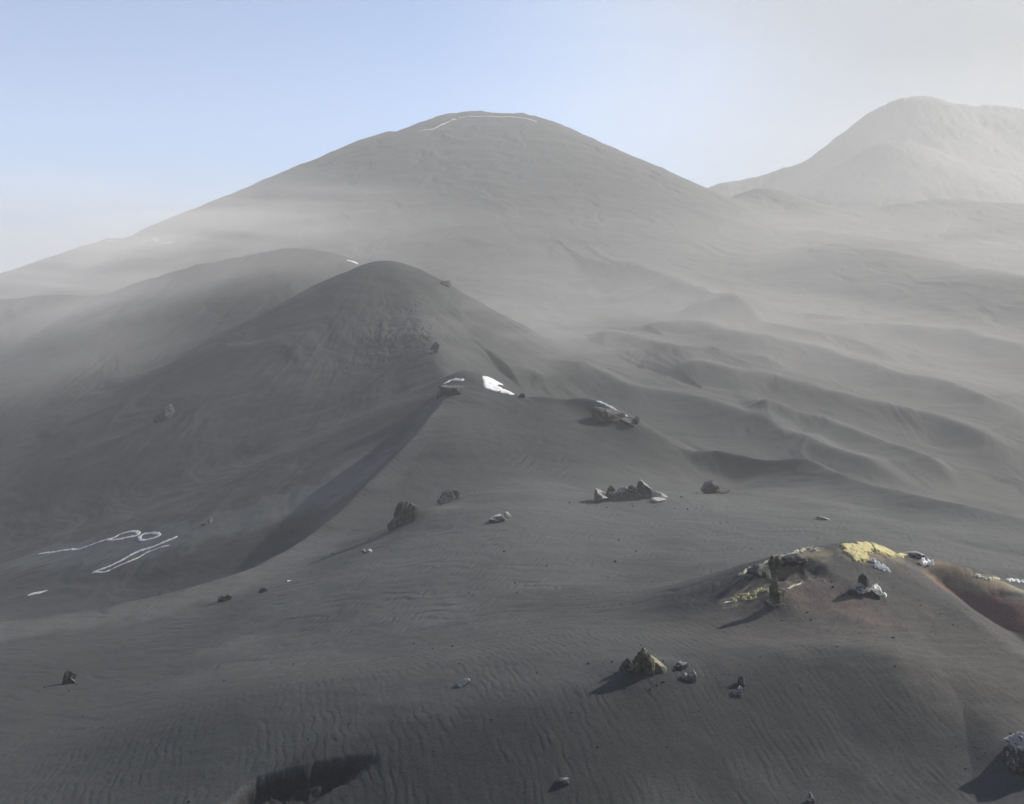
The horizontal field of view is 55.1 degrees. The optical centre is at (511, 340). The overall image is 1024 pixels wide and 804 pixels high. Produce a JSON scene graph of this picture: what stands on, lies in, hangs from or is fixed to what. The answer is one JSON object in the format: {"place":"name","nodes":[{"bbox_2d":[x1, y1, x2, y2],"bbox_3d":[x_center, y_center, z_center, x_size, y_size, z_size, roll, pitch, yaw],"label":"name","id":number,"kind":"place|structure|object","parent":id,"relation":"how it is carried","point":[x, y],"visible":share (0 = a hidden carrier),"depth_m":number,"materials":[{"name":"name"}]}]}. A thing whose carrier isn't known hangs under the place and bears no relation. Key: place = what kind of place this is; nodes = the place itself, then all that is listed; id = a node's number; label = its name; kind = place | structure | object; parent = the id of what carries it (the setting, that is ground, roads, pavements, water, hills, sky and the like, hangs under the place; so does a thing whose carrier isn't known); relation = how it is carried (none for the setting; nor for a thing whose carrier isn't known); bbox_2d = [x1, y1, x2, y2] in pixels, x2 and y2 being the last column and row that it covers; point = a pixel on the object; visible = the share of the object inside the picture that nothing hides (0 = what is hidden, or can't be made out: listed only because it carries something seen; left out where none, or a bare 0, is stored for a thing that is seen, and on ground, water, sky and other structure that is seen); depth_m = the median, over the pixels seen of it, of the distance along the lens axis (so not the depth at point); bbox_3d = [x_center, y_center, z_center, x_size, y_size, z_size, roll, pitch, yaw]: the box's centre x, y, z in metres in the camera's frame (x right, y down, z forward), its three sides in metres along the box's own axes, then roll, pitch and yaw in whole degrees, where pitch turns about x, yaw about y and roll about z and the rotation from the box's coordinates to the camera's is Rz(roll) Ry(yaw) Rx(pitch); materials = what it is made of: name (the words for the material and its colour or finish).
{"place":"outdoors","nodes":[
{"label":"outdoors","id":0,"kind":"place"},
{"bbox_2d":[0,238,124,298],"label":"hill","id":1,"kind":"structure","parent":0,"point":[19,282],"depth_m":904.87,"materials":[{"name":"grey soil"}]},
{"bbox_2d":[0,248,362,452],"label":"hill","id":2,"kind":"structure","parent":0,"point":[60,353],"depth_m":449.61,"materials":[{"name":"grey sand"}]},
{"bbox_2d":[0,261,616,550],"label":"hill","id":3,"kind":"structure","parent":0,"point":[355,342],"depth_m":335.12,"materials":[{"name":"grey sand"}]},
{"bbox_2d":[153,404,173,421],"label":"rock","id":4,"kind":"object","parent":3,"relation":"on","point":[167,412],"visible":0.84,"depth_m":321.70,"materials":[{"name":"grey stone"}]},
{"bbox_2d":[428,342,438,354],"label":"rock","id":5,"kind":"object","parent":3,"relation":"on","point":[434,348],"visible":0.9,"depth_m":320.59,"materials":[{"name":"grey stone"}]},
{"bbox_2d":[440,280,450,286],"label":"rock","id":6,"kind":"object","parent":3,"relation":"on","point":[446,283],"visible":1,"depth_m":405.95,"materials":[{"name":"grey stone"}]},
{"bbox_2d":[444,378,463,383],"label":"snow patch","id":7,"kind":"object","parent":3,"relation":"on","point":[455,379],"visible":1,"depth_m":268.44,"materials":[{"name":"white snow"}]},
{"bbox_2d":[20,111,812,297],"bbox_3d":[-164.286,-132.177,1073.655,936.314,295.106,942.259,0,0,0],"label":"mountain","id":8,"kind":"structure","parent":0,"point":[486,199],"depth_m":854.95,"materials":[{"name":"grey sand"}]},
{"bbox_2d":[458,116,536,121],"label":"snow patch","id":9,"kind":"object","parent":8,"relation":"on","point":[496,116],"visible":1,"depth_m":1143.89,"materials":[{"name":"white snow"}]},
{"bbox_2d":[0,260,1023,803],"bbox_3d":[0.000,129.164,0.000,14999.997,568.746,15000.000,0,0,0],"label":"ground","id":10,"kind":"structure","parent":0,"point":[784,414],"depth_m":126.15,"materials":[{"name":"grey sand"}]},
{"bbox_2d":[27,590,46,595],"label":"snow streak","id":11,"kind":"object","parent":10,"relation":"on","point":[39,592],"visible":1,"depth_m":208.10,"materials":[{"name":"white snow"}]},
{"bbox_2d":[62,670,75,684],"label":"rock","id":12,"kind":"object","parent":10,"relation":"on","point":[69,677],"visible":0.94,"depth_m":105.12,"materials":[{"name":"grey stone"}]},
{"bbox_2d":[39,530,140,553],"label":"snow streak","id":13,"kind":"object","parent":10,"relation":"on","point":[137,533],"visible":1,"depth_m":233.16,"materials":[{"name":"white snow"}]},
{"bbox_2d":[92,536,177,572],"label":"snow streak","id":14,"kind":"object","parent":10,"relation":"on","point":[98,571],"visible":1,"depth_m":214.85,"materials":[{"name":"white snow"}]},
{"bbox_2d":[138,531,160,540],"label":"snow streak","id":15,"kind":"object","parent":10,"relation":"on","point":[154,532],"visible":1,"depth_m":224.69,"materials":[{"name":"white snow"}]},
{"bbox_2d":[218,594,231,601],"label":"rock","id":16,"kind":"object","parent":10,"relation":"on","point":[223,598],"visible":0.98,"depth_m":146.38,"materials":[{"name":"grey stone"}]},
{"bbox_2d":[259,588,267,592],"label":"rock","id":17,"kind":"object","parent":10,"relation":"on","point":[261,590],"visible":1,"depth_m":146.97,"materials":[{"name":"grey stone"}]},
{"bbox_2d":[361,549,371,553],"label":"rock","id":18,"kind":"object","parent":10,"relation":"on","point":[363,551],"visible":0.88,"depth_m":155.40,"materials":[{"name":"grey stone"}]},
{"bbox_2d":[387,501,418,530],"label":"rock","id":19,"kind":"object","parent":10,"relation":"on","point":[404,514],"visible":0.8,"depth_m":169.53,"materials":[{"name":"grey stone"}]},
{"bbox_2d":[437,488,460,504],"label":"rock","id":20,"kind":"object","parent":10,"relation":"on","point":[448,496],"visible":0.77,"depth_m":186.26,"materials":[{"name":"grey stone"}]},
{"bbox_2d":[437,385,462,397],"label":"rock","id":21,"kind":"object","parent":10,"relation":"on","point":[449,390],"visible":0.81,"depth_m":254.03,"materials":[{"name":"grey stone"}]},
{"bbox_2d":[457,678,470,686],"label":"rock","id":22,"kind":"object","parent":10,"relation":"on","point":[463,682],"visible":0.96,"depth_m":75.06,"materials":[{"name":"grey stone"}]},
{"bbox_2d":[482,376,513,394],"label":"snow patch","id":23,"kind":"object","parent":10,"relation":"on","point":[490,383],"visible":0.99,"depth_m":263.16,"materials":[{"name":"white snow"}]},
{"bbox_2d":[488,511,511,521],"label":"rock","id":24,"kind":"object","parent":10,"relation":"on","point":[505,516],"visible":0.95,"depth_m":157.84,"materials":[{"name":"grey stone"}]},
{"bbox_2d":[7,491,1022,803],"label":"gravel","id":25,"kind":"structure","parent":10,"relation":"on","point":[611,661],"depth_m":83.48,"materials":[{"name":"black gravel"}]},
{"bbox_2d":[557,775,568,786],"bbox_3d":[3.325,28.209,62.857,0.750,0.682,0.757,0,0,43],"label":"rock","id":26,"kind":"object","parent":10,"relation":"on","point":[564,781],"visible":1,"depth_m":62.59,"materials":[{"name":"grey stone"}]},
{"bbox_2d":[594,485,619,502],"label":"rock","id":27,"kind":"object","parent":10,"relation":"on","point":[610,494],"visible":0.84,"depth_m":173.64,"materials":[{"name":"grey stone"}]},
{"bbox_2d":[596,401,627,416],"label":"snow patch","id":28,"kind":"object","parent":10,"relation":"on","point":[611,407],"visible":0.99,"depth_m":245.91,"materials":[{"name":"white snow"}]},
{"bbox_2d":[590,406,638,426],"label":"rock","id":29,"kind":"object","parent":10,"relation":"on","point":[601,415],"visible":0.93,"depth_m":240.94,"materials":[{"name":"grey stone"}]},
{"bbox_2d":[616,485,641,499],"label":"rock","id":30,"kind":"object","parent":10,"relation":"on","point":[632,492],"visible":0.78,"depth_m":174.61,"materials":[{"name":"grey stone"}]},
{"bbox_2d":[632,416,639,423],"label":"rock","id":31,"kind":"object","parent":10,"relation":"on","point":[636,419],"visible":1,"depth_m":241.45,"materials":[{"name":"grey stone"}]},
{"bbox_2d":[619,647,666,675],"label":"rock","id":32,"kind":"object","parent":10,"relation":"on","point":[644,661],"visible":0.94,"depth_m":73.22,"materials":[{"name":"grey stone"}]},
{"bbox_2d":[637,480,667,500],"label":"rock","id":33,"kind":"object","parent":10,"relation":"on","point":[644,489],"visible":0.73,"depth_m":174.45,"materials":[{"name":"grey stone"}]},
{"bbox_2d":[651,497,664,502],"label":"rock","id":34,"kind":"object","parent":10,"relation":"on","point":[656,499],"visible":1,"depth_m":171.96,"materials":[{"name":"grey stone"}]},
{"bbox_2d":[676,661,687,670],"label":"rock","id":35,"kind":"object","parent":10,"relation":"on","point":[681,665],"visible":1,"depth_m":74.50,"materials":[{"name":"grey stone"}]},
{"bbox_2d":[681,670,696,682],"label":"rock","id":36,"kind":"object","parent":10,"relation":"on","point":[691,676],"visible":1,"depth_m":73.32,"materials":[{"name":"grey stone"}]},
{"bbox_2d":[700,480,729,493],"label":"rock","id":37,"kind":"object","parent":10,"relation":"on","point":[711,486],"visible":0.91,"depth_m":183.63,"materials":[{"name":"grey stone"}]},
{"bbox_2d":[732,685,743,696],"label":"rock","id":38,"kind":"object","parent":10,"relation":"on","point":[739,692],"visible":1,"depth_m":72.55,"materials":[{"name":"grey stone"}]},
{"bbox_2d":[737,676,745,686],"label":"rock","id":39,"kind":"object","parent":10,"relation":"on","point":[741,681],"visible":0.9,"depth_m":73.53,"materials":[{"name":"grey stone"}]},
{"bbox_2d":[729,588,768,602],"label":"sulphur crust","id":40,"kind":"object","parent":10,"relation":"on","point":[748,594],"visible":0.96,"depth_m":91.83},
{"bbox_2d":[743,565,765,581],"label":"rock","id":41,"kind":"object","parent":10,"relation":"on","point":[755,571],"visible":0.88,"depth_m":94.75,"materials":[{"name":"grey stone"}]},
{"bbox_2d":[765,576,785,607],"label":"rock","id":42,"kind":"object","parent":10,"relation":"on","point":[777,595],"visible":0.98,"depth_m":88.85,"materials":[{"name":"grey stone"}]},
{"bbox_2d":[767,554,785,570],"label":"rock","id":43,"kind":"object","parent":10,"relation":"on","point":[773,560],"visible":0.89,"depth_m":95.83,"materials":[{"name":"grey stone"}]},
{"bbox_2d":[738,547,819,578],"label":"sulphur crust","id":44,"kind":"object","parent":10,"relation":"on","point":[764,567],"visible":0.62,"depth_m":96.46},
{"bbox_2d":[782,553,807,566],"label":"rock","id":45,"kind":"object","parent":10,"relation":"on","point":[794,559],"visible":1,"depth_m":94.53,"materials":[{"name":"grey stone"}]},
{"bbox_2d":[806,792,814,803],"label":"rock","id":46,"kind":"object","parent":10,"relation":"on","point":[810,799],"visible":1,"depth_m":63.26,"materials":[{"name":"grey stone"}]},
{"bbox_2d":[815,516,829,519],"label":"rock","id":47,"kind":"object","parent":10,"relation":"on","point":[820,518],"visible":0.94,"depth_m":157.92,"materials":[{"name":"grey stone"}]},
{"bbox_2d":[849,573,880,599],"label":"rock","id":48,"kind":"object","parent":10,"relation":"on","point":[862,586],"visible":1,"depth_m":90.66,"materials":[{"name":"grey stone"}]},
{"bbox_2d":[841,541,908,562],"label":"sulphur crust","id":49,"kind":"object","parent":10,"relation":"on","point":[857,552],"visible":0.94,"depth_m":98.79},
{"bbox_2d":[872,584,886,596],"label":"mineral crust","id":50,"kind":"object","parent":10,"relation":"on","point":[877,587],"visible":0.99,"depth_m":91.35},
{"bbox_2d":[870,558,890,571],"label":"mineral crust","id":51,"kind":"object","parent":10,"relation":"on","point":[878,565],"visible":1,"depth_m":95.86},
{"bbox_2d":[903,551,924,558],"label":"rock","id":52,"kind":"object","parent":10,"relation":"on","point":[916,554],"visible":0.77,"depth_m":107.13,"materials":[{"name":"grey stone"}]},
{"bbox_2d":[919,557,933,565],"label":"mineral crust","id":53,"kind":"object","parent":10,"relation":"on","point":[923,562],"visible":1,"depth_m":105.69},
{"bbox_2d":[974,573,985,579],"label":"mineral crust","id":54,"kind":"object","parent":10,"relation":"on","point":[979,576],"visible":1,"depth_m":101.41},
{"bbox_2d":[986,576,999,579],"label":"mineral crust","id":55,"kind":"object","parent":10,"relation":"on","point":[992,577],"visible":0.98,"depth_m":101.28},
{"bbox_2d":[1001,731,1023,774],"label":"rock","id":56,"kind":"object","parent":10,"relation":"on","point":[1012,758],"visible":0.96,"depth_m":66.16,"materials":[{"name":"grey stone"}]},
{"bbox_2d":[1006,578,1023,582],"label":"mineral crust","id":57,"kind":"object","parent":10,"relation":"on","point":[1016,580],"visible":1,"depth_m":104.12},
{"bbox_2d":[0,0,1023,272],"label":"sky","id":58,"kind":"structure","parent":0,"point":[119,118],"materials":[{"name":"blue"}]},
{"bbox_2d":[708,96,1023,210],"bbox_3d":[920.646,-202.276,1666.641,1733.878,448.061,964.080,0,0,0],"label":"mountain","id":59,"kind":"structure","parent":0,"point":[912,149],"depth_m":1518.08,"materials":[{"name":"grey sand"}]},
{"bbox_2d":[731,188,1023,342],"bbox_3d":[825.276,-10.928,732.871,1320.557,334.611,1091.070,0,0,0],"label":"hill","id":60,"kind":"structure","parent":0,"point":[909,261],"depth_m":729.68,"materials":[{"name":"grey sand"}]}
]}

